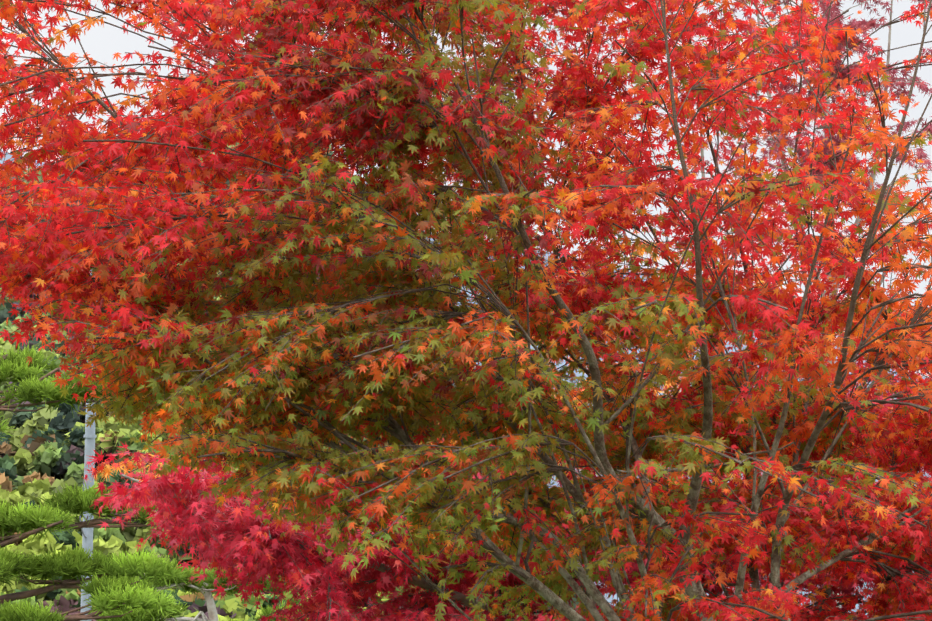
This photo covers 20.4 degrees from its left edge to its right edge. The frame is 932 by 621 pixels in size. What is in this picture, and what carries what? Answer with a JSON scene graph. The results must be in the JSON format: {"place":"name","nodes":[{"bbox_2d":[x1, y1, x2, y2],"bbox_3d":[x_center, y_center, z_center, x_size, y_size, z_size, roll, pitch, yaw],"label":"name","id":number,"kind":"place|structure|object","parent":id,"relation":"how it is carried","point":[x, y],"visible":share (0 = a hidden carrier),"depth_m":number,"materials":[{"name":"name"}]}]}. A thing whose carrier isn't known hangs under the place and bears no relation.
{"place":"outdoors","nodes":[
{"label":"outdoors","id":0,"kind":"place"},
{"bbox_2d":[43,272,584,616],"bbox_3d":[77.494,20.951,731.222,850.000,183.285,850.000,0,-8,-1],"label":"hillside","id":1,"kind":"structure","parent":0,"point":[549,607],"depth_m":552.20,"materials":[{"name":"soil"}]},
{"bbox_2d":[0,126,432,620],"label":"leafy shrubs","id":2,"kind":"object","parent":1,"relation":"on","point":[38,447],"visible":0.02,"depth_m":487.33,"materials":[{"name":"green plant"}]},
{"bbox_2d":[0,150,931,616],"bbox_3d":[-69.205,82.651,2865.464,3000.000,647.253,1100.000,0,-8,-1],"label":"ridge hill","id":3,"kind":"structure","parent":0,"point":[8,156],"depth_m":2548.95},
{"bbox_2d":[0,0,931,376],"label":"sky","id":4,"kind":"structure","parent":0,"point":[101,43],"materials":[{"name":"white"}]},
{"label":"ground","id":5,"kind":"structure","parent":0,"visible":0},
{"bbox_2d":[79,270,96,620],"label":"post","id":6,"kind":"object","parent":5,"relation":"on","point":[90,435],"visible":0.33,"depth_m":34.74,"materials":[{"name":"metal"}]},
{"bbox_2d":[0,287,191,620],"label":"pine tree","id":7,"kind":"object","parent":5,"relation":"on","point":[100,588],"visible":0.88,"depth_m":27.74,"materials":[{"name":"green plant"}]},
{"bbox_2d":[95,565,308,620],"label":"pine tree","id":8,"kind":"object","parent":5,"relation":"on","point":[204,588],"visible":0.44,"depth_m":35.78,"materials":[{"name":"green plant"}]},
{"bbox_2d":[0,0,931,620],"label":"maple tree","id":9,"kind":"object","parent":5,"relation":"on","point":[268,354],"visible":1,"depth_m":7.02,"materials":[{"name":"red plant"}]},
{"bbox_2d":[82,111,931,620],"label":"crimson maple tree","id":10,"kind":"object","parent":5,"relation":"on","point":[230,533],"visible":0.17,"depth_m":11.43,"materials":[{"name":"red plant"}]},
{"bbox_2d":[670,0,931,608],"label":"maroon tree","id":11,"kind":"object","parent":5,"relation":"on","point":[900,83],"visible":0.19,"depth_m":25.81,"materials":[{"name":"red plant"}]}
]}

